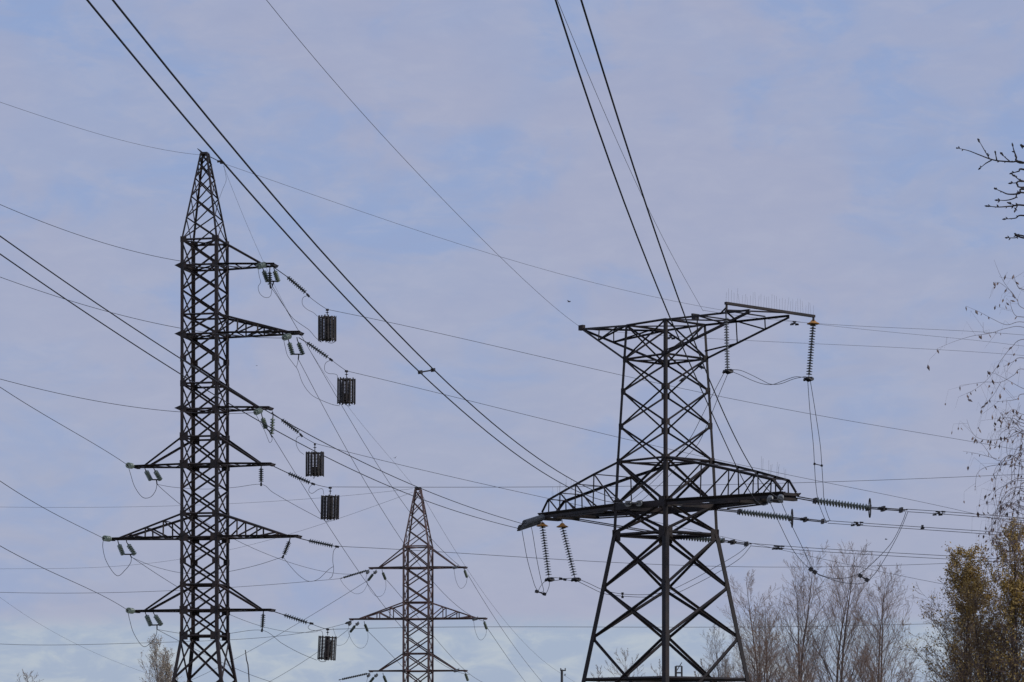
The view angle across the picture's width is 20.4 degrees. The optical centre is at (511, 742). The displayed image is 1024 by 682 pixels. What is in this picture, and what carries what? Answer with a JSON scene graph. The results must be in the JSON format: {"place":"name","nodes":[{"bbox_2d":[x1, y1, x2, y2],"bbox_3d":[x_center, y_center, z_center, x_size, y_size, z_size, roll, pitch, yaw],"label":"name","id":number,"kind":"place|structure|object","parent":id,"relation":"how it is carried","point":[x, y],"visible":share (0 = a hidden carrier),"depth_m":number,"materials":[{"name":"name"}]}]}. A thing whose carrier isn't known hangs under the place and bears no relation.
{"place":"outdoors","nodes":[
{"label":"outdoors","id":0,"kind":"place"},
{"bbox_2d":[48,489,406,507],"bbox_3d":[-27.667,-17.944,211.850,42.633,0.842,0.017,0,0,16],"label":"conductor wire","id":1,"kind":"object","parent":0,"point":[186,505],"visible":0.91,"depth_m":210.89,"materials":[{"name":"metal"}]},
{"bbox_2d":[48,492,411,568],"bbox_3d":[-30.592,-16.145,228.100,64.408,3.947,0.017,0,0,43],"label":"conductor wire","id":2,"kind":"object","parent":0,"point":[230,549],"visible":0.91,"depth_m":219.55,"materials":[{"name":"metal"}]},
{"bbox_2d":[306,443,323,478],"bbox_3d":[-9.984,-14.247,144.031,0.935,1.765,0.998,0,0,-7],"label":"line trap","id":3,"kind":"object","parent":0,"point":[317,469],"visible":1,"depth_m":143.75,"materials":[{"name":"metal"}]},
{"bbox_2d":[318,309,336,342],"bbox_3d":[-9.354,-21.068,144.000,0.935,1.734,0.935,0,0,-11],"label":"line trap","id":4,"kind":"object","parent":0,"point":[327,332],"visible":1,"depth_m":143.73,"materials":[{"name":"metal"}]},
{"bbox_2d":[320,487,339,521],"bbox_3d":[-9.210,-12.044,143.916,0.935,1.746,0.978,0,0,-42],"label":"line trap","id":5,"kind":"object","parent":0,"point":[331,512],"visible":1,"depth_m":143.66,"materials":[{"name":"metal"}]},
{"bbox_2d":[272,436,468,674],"bbox_3d":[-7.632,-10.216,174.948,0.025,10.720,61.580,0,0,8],"label":"conductor wire","id":6,"kind":"object","parent":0,"point":[348,556],"visible":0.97,"depth_m":163.20,"materials":[{"name":"metal"}]},
{"bbox_2d":[298,359,484,621],"bbox_3d":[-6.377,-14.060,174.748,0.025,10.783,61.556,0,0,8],"label":"conductor wire","id":7,"kind":"object","parent":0,"point":[371,492],"visible":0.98,"depth_m":163.58,"materials":[{"name":"metal"}]},
{"bbox_2d":[0,0,1023,681],"label":"sky","id":8,"kind":"structure","parent":0,"point":[805,153],"materials":[{"name":"blue"}]},
{"bbox_2d":[537,522,554,581],"bbox_3d":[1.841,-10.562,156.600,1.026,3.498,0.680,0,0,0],"label":"hanging insulator string","id":9,"kind":"object","parent":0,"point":[542,525],"visible":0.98,"depth_m":156.50,"materials":[{"name":"ceramic"}]},
{"bbox_2d":[348,371,1007,521],"bbox_3d":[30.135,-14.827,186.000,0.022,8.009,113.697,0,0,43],"label":"conductor wire","id":10,"kind":"object","parent":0,"point":[657,446],"visible":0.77,"depth_m":162.30,"materials":[{"name":"metal"}]},
{"label":"ground","id":11,"kind":"structure","parent":0,"visible":0},
{"bbox_2d":[138,634,186,681],"bbox_3d":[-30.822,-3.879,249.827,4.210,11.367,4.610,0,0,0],"label":"poplar tree","id":12,"kind":"object","parent":11,"relation":"on","point":[165,669],"visible":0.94,"depth_m":249.68,"materials":[{"name":"brown plant"}]},
{"bbox_2d":[111,148,303,681],"bbox_3d":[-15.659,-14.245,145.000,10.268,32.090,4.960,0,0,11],"label":"lattice pylon","id":13,"kind":"object","parent":11,"relation":"on","point":[193,468],"visible":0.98,"depth_m":144.45,"materials":[{"name":"brown metal"}]},
{"bbox_2d":[1,102,197,154],"bbox_3d":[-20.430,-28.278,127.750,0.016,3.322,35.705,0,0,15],"label":"ground wire","id":14,"kind":"object","parent":13,"relation":"attached to","point":[97,133],"visible":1,"depth_m":131.69,"materials":[{"name":"grey metal"}]},
{"bbox_2d":[102,535,111,541],"bbox_3d":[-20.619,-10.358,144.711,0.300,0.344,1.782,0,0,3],"label":"insulator string","id":15,"kind":"object","parent":13,"relation":"attached to","point":[107,538],"visible":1,"depth_m":144.21,"materials":[{"name":"glass"}]},
{"bbox_2d":[0,481,102,537],"bbox_3d":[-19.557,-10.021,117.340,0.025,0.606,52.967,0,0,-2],"label":"conductor wire","id":16,"kind":"object","parent":15,"relation":"attached to","point":[46,509],"visible":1,"depth_m":119.51,"materials":[{"name":"metal"}]},
{"bbox_2d":[117,539,136,557],"bbox_3d":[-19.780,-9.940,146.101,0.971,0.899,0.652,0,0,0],"label":"paired insulator","id":17,"kind":"object","parent":13,"relation":"hanging from","point":[129,547],"visible":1,"depth_m":146.03,"materials":[{"name":"glass"}]},
{"bbox_2d":[132,557,317,632],"bbox_3d":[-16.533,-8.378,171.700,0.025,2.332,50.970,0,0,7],"label":"conductor wire","id":18,"kind":"object","parent":17,"relation":"attached to","point":[231,615],"visible":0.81,"depth_m":171.21,"materials":[{"name":"metal"}]},
{"bbox_2d":[125,462,133,468],"bbox_3d":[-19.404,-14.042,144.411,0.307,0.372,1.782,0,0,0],"label":"insulator string","id":19,"kind":"object","parent":13,"relation":"hanging from","point":[131,465],"visible":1,"depth_m":143.91,"materials":[{"name":"glass"}]},
{"bbox_2d":[0,387,126,464],"bbox_3d":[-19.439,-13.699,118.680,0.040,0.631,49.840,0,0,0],"label":"conductor wire","id":20,"kind":"object","parent":19,"relation":"attached to","point":[62,425],"visible":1,"depth_m":122.66,"materials":[{"name":"metal"}]},
{"bbox_2d":[126,607,134,613],"bbox_3d":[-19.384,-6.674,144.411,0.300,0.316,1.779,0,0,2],"label":"insulator string","id":21,"kind":"object","parent":13,"relation":"attached to","point":[130,610],"visible":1,"depth_m":143.91,"materials":[{"name":"glass"}]},
{"bbox_2d":[1,546,126,609],"bbox_3d":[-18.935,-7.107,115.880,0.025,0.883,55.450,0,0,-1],"label":"conductor wire","id":22,"kind":"object","parent":21,"relation":"attached to","point":[61,576],"visible":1,"depth_m":119.03,"materials":[{"name":"metal"}]},
{"bbox_2d":[144,466,162,483],"bbox_3d":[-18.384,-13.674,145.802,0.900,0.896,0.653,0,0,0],"label":"paired insulator","id":23,"kind":"object","parent":13,"relation":"attached to","point":[156,474],"visible":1,"depth_m":145.72,"materials":[{"name":"glass"}]},
{"bbox_2d":[145,612,162,629],"bbox_3d":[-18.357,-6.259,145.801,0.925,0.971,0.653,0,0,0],"label":"paired insulator","id":24,"kind":"object","parent":13,"relation":"hanging from","point":[157,619],"visible":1,"depth_m":145.76,"materials":[{"name":"glass"}]},
{"bbox_2d":[253,408,262,414],"bbox_3d":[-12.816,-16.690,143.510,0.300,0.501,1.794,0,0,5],"label":"insulator string","id":25,"kind":"object","parent":13,"relation":"hanging from","point":[257,411],"visible":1,"depth_m":143.03,"materials":[{"name":"glass"}]},
{"bbox_2d":[1,379,253,413],"bbox_3d":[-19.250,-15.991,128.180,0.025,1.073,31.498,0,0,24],"label":"conductor wire","id":26,"kind":"object","parent":25,"relation":"attached to","point":[129,406],"visible":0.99,"depth_m":131.71,"materials":[{"name":"metal"}]},
{"bbox_2d":[259,465,263,485],"bbox_3d":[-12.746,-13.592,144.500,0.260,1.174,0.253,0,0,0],"label":"insulator string","id":27,"kind":"object","parent":13,"relation":"hanging from","point":[261,475],"visible":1,"depth_m":144.47,"materials":[{"name":"glass"}]},
{"bbox_2d":[157,484,318,517],"bbox_3d":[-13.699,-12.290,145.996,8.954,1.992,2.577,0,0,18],"label":"jumper wire","id":28,"kind":"object","parent":27,"relation":"hanging from","point":[248,485],"visible":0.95,"depth_m":144.63,"materials":[{"name":"metal"}]},
{"bbox_2d":[256,262,266,268],"bbox_3d":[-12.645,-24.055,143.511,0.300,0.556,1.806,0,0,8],"label":"insulator string","id":29,"kind":"object","parent":13,"relation":"attached to","point":[261,265],"visible":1,"depth_m":143.03,"materials":[{"name":"glass"}]},
{"bbox_2d":[0,204,241,266],"bbox_3d":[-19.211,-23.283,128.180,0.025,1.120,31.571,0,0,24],"label":"conductor wire","id":30,"kind":"object","parent":29,"relation":"attached to","point":[122,248],"visible":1,"depth_m":131.21,"materials":[{"name":"metal"}]},
{"bbox_2d":[261,411,274,436],"bbox_3d":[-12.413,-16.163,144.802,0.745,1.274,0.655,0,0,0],"label":"paired insulator","id":31,"kind":"object","parent":13,"relation":"attached to","point":[263,420],"visible":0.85,"depth_m":144.72,"materials":[{"name":"glass"}]},
{"bbox_2d":[267,266,271,288],"bbox_3d":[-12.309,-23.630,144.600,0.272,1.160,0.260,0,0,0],"label":"insulator string","id":32,"kind":"object","parent":13,"relation":"hanging from","point":[269,279],"visible":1,"depth_m":144.56,"materials":[{"name":"glass"}]},
{"bbox_2d":[271,288,320,341],"bbox_3d":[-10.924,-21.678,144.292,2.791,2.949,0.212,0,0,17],"label":"jumper wire","id":33,"kind":"object","parent":32,"relation":"hanging from","point":[293,318],"visible":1,"depth_m":144.36,"materials":[{"name":"metal"}]},
{"bbox_2d":[272,286,464,569],"bbox_3d":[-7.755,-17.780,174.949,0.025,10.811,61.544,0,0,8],"label":"conductor wire","id":34,"kind":"object","parent":32,"relation":"attached to","point":[358,433],"visible":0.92,"depth_m":166.04,"materials":[{"name":"metal"}]},
{"bbox_2d":[262,268,279,285],"bbox_3d":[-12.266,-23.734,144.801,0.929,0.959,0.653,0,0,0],"label":"paired insulator","id":35,"kind":"object","parent":13,"relation":"attached to","point":[275,274],"visible":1,"depth_m":144.73,"materials":[{"name":"glass"}]},
{"bbox_2d":[271,412,302,436],"bbox_3d":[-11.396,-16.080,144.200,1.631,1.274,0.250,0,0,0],"label":"insulator string","id":36,"kind":"object","parent":13,"relation":"hanging from","point":[296,430],"visible":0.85,"depth_m":144.16,"materials":[{"name":"glass"}]},
{"bbox_2d":[282,333,291,340],"bbox_3d":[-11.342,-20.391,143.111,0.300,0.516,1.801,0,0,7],"label":"insulator string","id":37,"kind":"object","parent":13,"relation":"hanging from","point":[288,336],"visible":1,"depth_m":142.72,"materials":[{"name":"glass"}]},
{"bbox_2d":[1,277,267,337],"bbox_3d":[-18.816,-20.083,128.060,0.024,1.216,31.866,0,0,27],"label":"conductor wire","id":38,"kind":"object","parent":37,"relation":"attached to","point":[138,319],"visible":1,"depth_m":131.19,"materials":[{"name":"metal"}]},
{"bbox_2d":[273,267,309,297],"bbox_3d":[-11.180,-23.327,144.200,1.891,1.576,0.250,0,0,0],"label":"insulator string","id":39,"kind":"object","parent":13,"relation":"hanging from","point":[297,285],"visible":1,"depth_m":144.16,"materials":[{"name":"glass"}]},
{"bbox_2d":[274,611,313,624],"bbox_3d":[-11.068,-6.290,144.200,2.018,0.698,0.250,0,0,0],"label":"insulator string","id":40,"kind":"object","parent":13,"relation":"hanging from","point":[295,618],"visible":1,"depth_m":144.16,"materials":[{"name":"glass"}]},
{"bbox_3d":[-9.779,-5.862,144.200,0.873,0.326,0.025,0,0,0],"label":"conductor wire","id":41,"kind":"object","parent":40,"relation":"attached to","visible":0},
{"bbox_2d":[317,628,336,661],"bbox_3d":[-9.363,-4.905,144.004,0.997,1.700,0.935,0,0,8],"label":"line trap","id":42,"kind":"object","parent":41,"relation":"hanging from","point":[328,647],"visible":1,"depth_m":143.73,"materials":[{"name":"metal"}]},
{"bbox_2d":[329,621,1004,629],"bbox_3d":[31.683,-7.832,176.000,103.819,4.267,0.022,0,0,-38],"label":"conductor wire","id":43,"kind":"object","parent":41,"relation":"attached to","point":[779,626],"visible":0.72,"depth_m":163.87,"materials":[{"name":"metal"}]},
{"bbox_2d":[274,466,314,485],"bbox_3d":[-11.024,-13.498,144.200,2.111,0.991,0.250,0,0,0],"label":"insulator string","id":44,"kind":"object","parent":13,"relation":"attached to","point":[300,478],"visible":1,"depth_m":144.16,"materials":[{"name":"glass"}]},
{"bbox_2d":[287,337,304,358],"bbox_3d":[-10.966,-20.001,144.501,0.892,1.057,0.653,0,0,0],"label":"paired insulator","id":45,"kind":"object","parent":13,"relation":"hanging from","point":[291,349],"visible":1,"depth_m":144.45,"materials":[{"name":"glass"}]},
{"bbox_2d":[299,338,332,360],"bbox_3d":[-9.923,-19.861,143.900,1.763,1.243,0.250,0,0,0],"label":"insulator string","id":46,"kind":"object","parent":13,"relation":"hanging from","point":[320,352],"visible":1,"depth_m":143.86,"materials":[{"name":"glass"}]},
{"bbox_3d":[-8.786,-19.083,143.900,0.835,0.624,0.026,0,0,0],"label":"conductor wire","id":47,"kind":"object","parent":46,"relation":"attached to","visible":0},
{"bbox_2d":[337,370,355,405],"bbox_3d":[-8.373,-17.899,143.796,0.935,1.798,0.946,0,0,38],"label":"line trap","id":48,"kind":"object","parent":47,"relation":"hanging from","point":[344,396],"visible":1,"depth_m":143.55,"materials":[{"name":"metal"}]},
{"bbox_2d":[299,538,338,547],"bbox_3d":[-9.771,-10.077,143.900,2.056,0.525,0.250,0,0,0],"label":"insulator string","id":49,"kind":"object","parent":13,"relation":"hanging from","point":[320,543],"visible":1,"depth_m":143.85,"materials":[{"name":"glass"}]},
{"bbox_2d":[337,546,1015,566],"bbox_3d":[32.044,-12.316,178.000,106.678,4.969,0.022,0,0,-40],"label":"conductor wire","id":50,"kind":"object","parent":49,"relation":"attached to","point":[611,562],"visible":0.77,"depth_m":153.82,"materials":[{"name":"metal"}]},
{"bbox_2d":[349,487,487,681],"bbox_3d":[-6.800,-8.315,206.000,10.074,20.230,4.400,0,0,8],"label":"lattice pylon","id":51,"kind":"object","parent":11,"relation":"on","point":[428,602],"visible":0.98,"depth_m":205.52,"materials":[{"name":"grey metal"}]},
{"bbox_2d":[340,569,369,578],"bbox_3d":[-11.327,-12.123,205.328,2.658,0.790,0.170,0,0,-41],"label":"insulator string","id":52,"kind":"object","parent":51,"relation":"hanging from","point":[347,576],"visible":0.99,"depth_m":205.22,"materials":[{"name":"glass"}]},
{"bbox_2d":[0,578,339,592],"bbox_3d":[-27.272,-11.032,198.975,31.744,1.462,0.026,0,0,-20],"label":"conductor wire","id":53,"kind":"object","parent":52,"relation":"attached to","point":[177,590],"visible":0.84,"depth_m":200.29,"materials":[{"name":"metal"}]},
{"bbox_2d":[158,485,360,573],"bbox_3d":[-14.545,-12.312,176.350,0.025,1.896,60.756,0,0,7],"label":"conductor wire","id":54,"kind":"object","parent":52,"relation":"attached to","point":[247,545],"visible":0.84,"depth_m":170.48,"materials":[{"name":"metal"}]},
{"bbox_2d":[605,647,642,676],"bbox_3d":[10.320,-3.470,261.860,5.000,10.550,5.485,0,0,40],"label":"bare tree","id":55,"kind":"object","parent":11,"relation":"on","point":[622,664],"visible":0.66,"depth_m":262.51,"materials":[{"name":"brown plant"}]},
{"bbox_2d":[537,288,814,681],"bbox_3d":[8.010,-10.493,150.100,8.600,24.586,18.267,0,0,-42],"label":"lattice pylon","id":56,"kind":"object","parent":11,"relation":"on","point":[665,504],"visible":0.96,"depth_m":149.26,"materials":[{"name":"metal"}]},
{"bbox_2d":[267,1,575,323],"bbox_3d":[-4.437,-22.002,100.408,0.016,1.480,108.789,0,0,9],"label":"ground wire","id":57,"kind":"object","parent":56,"relation":"attached to","point":[405,160],"visible":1,"depth_m":102.73,"materials":[{"name":"grey metal"}]},
{"bbox_2d":[518,514,544,529],"bbox_3d":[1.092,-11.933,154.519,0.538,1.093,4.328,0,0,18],"label":"twin insulator string","id":58,"kind":"object","parent":56,"relation":"attached to","point":[532,522],"visible":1,"depth_m":154.05,"materials":[{"name":"grey glass"}]},
{"bbox_2d":[0,253,515,527],"bbox_3d":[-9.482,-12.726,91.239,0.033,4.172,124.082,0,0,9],"label":"conductor wire","id":59,"kind":"object","parent":58,"relation":"attached to","point":[214,394],"visible":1,"depth_m":89.41,"materials":[{"name":"metal"}]},
{"bbox_2d":[0,236,521,523],"bbox_3d":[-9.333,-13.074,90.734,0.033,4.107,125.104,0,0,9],"label":"conductor wire","id":60,"kind":"object","parent":58,"relation":"attached to","point":[216,380],"visible":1,"depth_m":88.51,"materials":[{"name":"metal"}]},
{"bbox_2d":[557,522,580,581],"bbox_3d":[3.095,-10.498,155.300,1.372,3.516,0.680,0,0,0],"label":"hanging insulator string","id":61,"kind":"object","parent":56,"relation":"hanging from","point":[562,525],"visible":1,"depth_m":155.20,"materials":[{"name":"ceramic"}]},
{"bbox_2d":[581,544,748,594],"bbox_3d":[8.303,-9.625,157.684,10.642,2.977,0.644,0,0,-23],"label":"jumper wire","id":62,"kind":"object","parent":61,"relation":"hanging from","point":[676,587],"visible":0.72,"depth_m":158.12,"materials":[{"name":"metal"}]},
{"bbox_2d":[557,0,701,308],"bbox_3d":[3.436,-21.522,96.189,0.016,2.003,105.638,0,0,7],"label":"ground wire","id":63,"kind":"object","parent":56,"relation":"attached to","point":[617,142],"visible":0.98,"depth_m":95.95,"materials":[{"name":"black metal"}]},
{"bbox_2d":[625,500,642,506],"bbox_3d":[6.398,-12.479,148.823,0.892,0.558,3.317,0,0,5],"label":"twin insulator string","id":64,"kind":"object","parent":56,"relation":"attached to","point":[638,503],"visible":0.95,"depth_m":147.57,"materials":[{"name":"grey glass"}]},
{"bbox_2d":[86,0,623,503],"bbox_3d":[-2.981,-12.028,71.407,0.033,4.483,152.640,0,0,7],"label":"conductor wire","id":65,"kind":"object","parent":64,"relation":"attached to","point":[284,230],"visible":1,"depth_m":56.07,"materials":[{"name":"metal"}]},
{"bbox_2d":[112,0,635,502],"bbox_3d":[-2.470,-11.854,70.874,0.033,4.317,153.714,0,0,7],"label":"conductor wire","id":66,"kind":"object","parent":64,"relation":"attached to","point":[304,232],"visible":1,"depth_m":55.13,"materials":[{"name":"metal"}]},
{"bbox_2d":[640,374,727,501],"bbox_3d":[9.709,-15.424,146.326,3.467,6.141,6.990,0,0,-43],"label":"jumper wire","id":67,"kind":"object","parent":64,"relation":"attached to","point":[699,441],"visible":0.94,"depth_m":147.48,"materials":[{"name":"metal"}]},
{"bbox_2d":[575,518,750,546],"bbox_3d":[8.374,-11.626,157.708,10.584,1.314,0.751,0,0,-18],"label":"twin insulator string","id":68,"kind":"object","parent":56,"relation":"attached to","point":[723,540],"visible":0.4,"depth_m":158.16,"materials":[{"name":"ceramic"}]},
{"bbox_2d":[751,543,1008,559],"bbox_3d":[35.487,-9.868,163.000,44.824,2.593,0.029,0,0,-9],"label":"conductor wire","id":69,"kind":"object","parent":68,"relation":"attached to","point":[865,551],"visible":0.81,"depth_m":160.50,"materials":[{"name":"metal"}]},
{"bbox_2d":[755,546,1008,562],"bbox_3d":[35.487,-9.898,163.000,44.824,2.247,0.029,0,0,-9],"label":"conductor wire","id":70,"kind":"object","parent":68,"relation":"attached to","point":[863,554],"visible":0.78,"depth_m":160.48,"materials":[{"name":"metal"}]},
{"bbox_2d":[722,310,733,373],"bbox_3d":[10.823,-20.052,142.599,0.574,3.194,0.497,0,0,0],"label":"hanging insulator string","id":71,"kind":"object","parent":56,"relation":"hanging from","point":[728,371],"visible":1,"depth_m":142.55,"materials":[{"name":"ceramic"}]},
{"bbox_2d":[717,508,828,526],"bbox_3d":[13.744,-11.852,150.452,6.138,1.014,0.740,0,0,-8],"label":"twin insulator string","id":72,"kind":"object","parent":56,"relation":"attached to","point":[767,514],"visible":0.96,"depth_m":150.36,"materials":[{"name":"ceramic"}]},
{"bbox_2d":[828,523,1003,535],"bbox_3d":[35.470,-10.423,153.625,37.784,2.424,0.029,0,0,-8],"label":"conductor wire","id":73,"kind":"object","parent":72,"relation":"attached to","point":[910,528],"visible":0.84,"depth_m":151.60,"materials":[{"name":"metal"}]},
{"bbox_2d":[767,494,783,502],"bbox_3d":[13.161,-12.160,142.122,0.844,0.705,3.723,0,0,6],"label":"twin insulator string","id":74,"kind":"object","parent":56,"relation":"attached to","point":[771,499],"visible":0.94,"depth_m":140.71,"materials":[{"name":"grey glass"}]},
{"bbox_2d":[555,0,769,505],"bbox_3d":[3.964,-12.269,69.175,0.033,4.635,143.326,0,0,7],"label":"conductor wire","id":75,"kind":"object","parent":74,"relation":"attached to","point":[562,21],"visible":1,"depth_m":54.80,"materials":[{"name":"metal"}]},
{"bbox_2d":[580,0,779,498],"bbox_3d":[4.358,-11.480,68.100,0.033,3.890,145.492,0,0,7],"label":"conductor wire","id":76,"kind":"object","parent":74,"relation":"attached to","point":[591,33],"visible":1,"depth_m":52.83,"materials":[{"name":"metal"}]},
{"bbox_2d":[769,501,905,578],"bbox_3d":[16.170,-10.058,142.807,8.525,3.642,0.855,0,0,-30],"label":"jumper wire","id":77,"kind":"object","parent":74,"relation":"hanging from","point":[830,577],"visible":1,"depth_m":143.43,"materials":[{"name":"metal"}]},
{"bbox_2d":[780,500,907,583],"bbox_3d":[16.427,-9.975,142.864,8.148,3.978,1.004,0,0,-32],"label":"jumper wire","id":78,"kind":"object","parent":74,"relation":"hanging from","point":[832,579],"visible":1,"depth_m":143.45,"materials":[{"name":"metal"}]},
{"bbox_2d":[573,474,1019,486],"bbox_3d":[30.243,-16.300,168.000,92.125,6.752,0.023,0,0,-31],"label":"conductor wire","id":79,"kind":"object","parent":56,"relation":"attached to","point":[799,482],"visible":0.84,"depth_m":159.75,"materials":[{"name":"metal"}]},
{"bbox_2d":[588,329,1023,355],"bbox_3d":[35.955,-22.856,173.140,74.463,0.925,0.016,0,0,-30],"label":"ground wire","id":80,"kind":"object","parent":56,"relation":"attached to","point":[831,344],"visible":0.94,"depth_m":162.85,"materials":[{"name":"grey metal"}]},
{"bbox_2d":[803,320,818,381],"bbox_3d":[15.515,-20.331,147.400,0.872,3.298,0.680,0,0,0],"label":"hanging insulator string","id":81,"kind":"object","parent":56,"relation":"hanging from","point":[811,323],"visible":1,"depth_m":147.34,"materials":[{"name":"ceramic"}]},
{"bbox_2d":[807,380,825,520],"bbox_3d":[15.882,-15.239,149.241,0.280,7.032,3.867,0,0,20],"label":"jumper wire","id":82,"kind":"object","parent":81,"relation":"hanging from","point":[813,449],"visible":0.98,"depth_m":148.68,"materials":[{"name":"metal"}]},
{"bbox_2d":[810,381,829,519],"bbox_3d":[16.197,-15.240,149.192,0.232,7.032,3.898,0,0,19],"label":"jumper wire","id":83,"kind":"object","parent":81,"relation":"hanging from","point":[820,446],"visible":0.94,"depth_m":148.66,"materials":[{"name":"metal"}]},
{"bbox_2d":[828,520,1001,532],"bbox_3d":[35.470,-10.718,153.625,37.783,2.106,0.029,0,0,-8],"label":"conductor wire","id":84,"kind":"object","parent":83,"relation":"attached to","point":[911,526],"visible":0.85,"depth_m":151.64,"materials":[{"name":"metal"}]},
{"bbox_2d":[795,496,907,517],"bbox_3d":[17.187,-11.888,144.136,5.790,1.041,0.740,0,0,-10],"label":"twin insulator string","id":85,"kind":"object","parent":56,"relation":"attached to","point":[868,507],"visible":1,"depth_m":143.97,"materials":[{"name":"ceramic"}]},
{"bbox_2d":[703,310,1018,334],"bbox_3d":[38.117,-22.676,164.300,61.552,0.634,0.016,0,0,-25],"label":"ground wire","id":86,"kind":"object","parent":56,"relation":"attached to","point":[870,326],"visible":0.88,"depth_m":156.22,"materials":[{"name":"grey metal"}]},
{"bbox_2d":[702,625,740,681],"bbox_3d":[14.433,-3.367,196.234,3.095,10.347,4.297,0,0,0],"label":"bare tree","id":87,"kind":"object","parent":11,"relation":"on","point":[725,667],"visible":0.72,"depth_m":196.55,"materials":[{"name":"brown plant"}]},
{"bbox_2d":[724,605,803,681],"bbox_3d":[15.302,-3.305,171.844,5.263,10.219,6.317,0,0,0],"label":"bare tree","id":88,"kind":"object","parent":11,"relation":"on","point":[760,663],"visible":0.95,"depth_m":171.82,"materials":[{"name":"brown plant"}]},
{"bbox_2d":[717,569,812,681],"bbox_3d":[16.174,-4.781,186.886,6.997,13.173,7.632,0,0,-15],"label":"bare tree","id":89,"kind":"object","parent":11,"relation":"on","point":[749,610],"visible":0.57,"depth_m":186.26,"materials":[{"name":"brown plant"}]},
{"bbox_2d":[748,539,849,681],"bbox_3d":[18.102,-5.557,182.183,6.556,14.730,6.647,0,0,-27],"label":"bare tree","id":90,"kind":"object","parent":11,"relation":"on","point":[802,593],"visible":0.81,"depth_m":181.90,"materials":[{"name":"brown plant"}]},
{"bbox_2d":[776,643,830,681],"bbox_3d":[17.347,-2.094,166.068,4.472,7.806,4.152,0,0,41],"label":"bare tree","id":91,"kind":"object","parent":11,"relation":"on","point":[805,677],"visible":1,"depth_m":166.25,"materials":[{"name":"brown plant"}]},
{"bbox_2d":[784,540,897,681],"bbox_3d":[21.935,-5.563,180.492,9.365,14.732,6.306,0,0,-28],"label":"bare tree","id":92,"kind":"object","parent":11,"relation":"on","point":[846,624],"visible":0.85,"depth_m":179.60,"materials":[{"name":"grey plant"}]},
{"bbox_2d":[836,643,887,681],"bbox_3d":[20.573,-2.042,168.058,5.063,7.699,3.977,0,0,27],"label":"bare tree","id":93,"kind":"object","parent":11,"relation":"on","point":[872,678],"visible":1,"depth_m":167.89,"materials":[{"name":"grey plant"}]},
{"bbox_2d":[815,561,937,681],"bbox_3d":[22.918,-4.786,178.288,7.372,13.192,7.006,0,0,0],"label":"bare tree","id":94,"kind":"object","parent":11,"relation":"on","point":[880,639],"visible":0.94,"depth_m":178.10,"materials":[{"name":"grey plant"}]},
{"bbox_2d":[894,657,932,681],"bbox_3d":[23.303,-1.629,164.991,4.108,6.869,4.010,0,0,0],"label":"bare tree","id":95,"kind":"object","parent":11,"relation":"on","point":[907,679],"visible":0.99,"depth_m":165.19,"materials":[{"name":"grey plant"}]},
{"bbox_2d":[892,540,1018,681],"bbox_3d":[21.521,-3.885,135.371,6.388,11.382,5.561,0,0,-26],"label":"autumn tree","id":96,"kind":"object","parent":11,"relation":"on","point":[967,578],"visible":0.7,"depth_m":134.62,"materials":[{"name":"brown plant"}]},
{"bbox_2d":[927,263,1023,605],"bbox_3d":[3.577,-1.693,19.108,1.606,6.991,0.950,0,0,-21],"label":"birch tree","id":97,"kind":"object","parent":11,"relation":"on","point":[1010,482],"visible":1,"depth_m":18.93,"materials":[{"name":"brown plant"}]},
{"bbox_2d":[930,584,1020,681],"bbox_3d":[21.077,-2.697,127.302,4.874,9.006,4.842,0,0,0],"label":"autumn tree","id":98,"kind":"object","parent":11,"relation":"on","point":[978,642],"visible":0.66,"depth_m":127.41,"materials":[{"name":"brown plant"}]},
{"bbox_2d":[956,138,1023,239],"bbox_3d":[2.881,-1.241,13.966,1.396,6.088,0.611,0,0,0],"label":"budding tree","id":99,"kind":"object","parent":11,"relation":"on","point":[1017,193],"visible":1,"depth_m":14.04,"materials":[{"name":"black plant"}]},
{"bbox_2d":[965,517,1023,681],"bbox_3d":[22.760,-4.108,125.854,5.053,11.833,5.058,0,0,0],"label":"autumn tree","id":100,"kind":"object","parent":11,"relation":"on","point":[1013,610],"visible":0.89,"depth_m":125.66,"materials":[{"name":"brown plant"}]},
{"bbox_3d":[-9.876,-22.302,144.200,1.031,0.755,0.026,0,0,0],"label":"conductor wire","id":101,"kind":"object","parent":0,"visible":0},
{"bbox_2d":[331,310,1015,449],"bbox_3d":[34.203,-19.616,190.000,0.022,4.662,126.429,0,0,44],"label":"conductor wire","id":102,"kind":"object","parent":101,"relation":"attached to","point":[655,382],"visible":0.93,"depth_m":162.18,"materials":[{"name":"metal"}]},
{"bbox_3d":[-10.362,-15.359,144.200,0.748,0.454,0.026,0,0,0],"label":"conductor wire","id":103,"kind":"object","parent":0,"visible":0},
{"bbox_2d":[318,444,1009,596],"bbox_3d":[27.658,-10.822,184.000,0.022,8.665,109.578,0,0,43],"label":"conductor wire","id":104,"kind":"object","parent":103,"relation":"attached to","point":[585,506],"visible":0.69,"depth_m":156.38,"materials":[{"name":"metal"}]},
{"bbox_3d":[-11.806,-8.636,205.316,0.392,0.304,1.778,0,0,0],"label":"insulator string","id":105,"kind":"object","parent":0,"visible":0},
{"bbox_2d":[8,624,341,644],"bbox_3d":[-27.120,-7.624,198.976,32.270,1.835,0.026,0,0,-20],"label":"conductor wire","id":106,"kind":"object","parent":105,"relation":"attached to","point":[185,641],"visible":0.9,"depth_m":199.90,"materials":[{"name":"metal"}]},
{"bbox_3d":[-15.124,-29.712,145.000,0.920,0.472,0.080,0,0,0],"label":"straining clamp","id":107,"kind":"object","parent":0,"visible":0},
{"bbox_2d":[226,164,1019,345],"bbox_3d":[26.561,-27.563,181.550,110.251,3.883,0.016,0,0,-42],"label":"ground wire","id":108,"kind":"object","parent":107,"relation":"attached to","point":[585,280],"visible":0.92,"depth_m":160.34,"materials":[{"name":"grey metal"}]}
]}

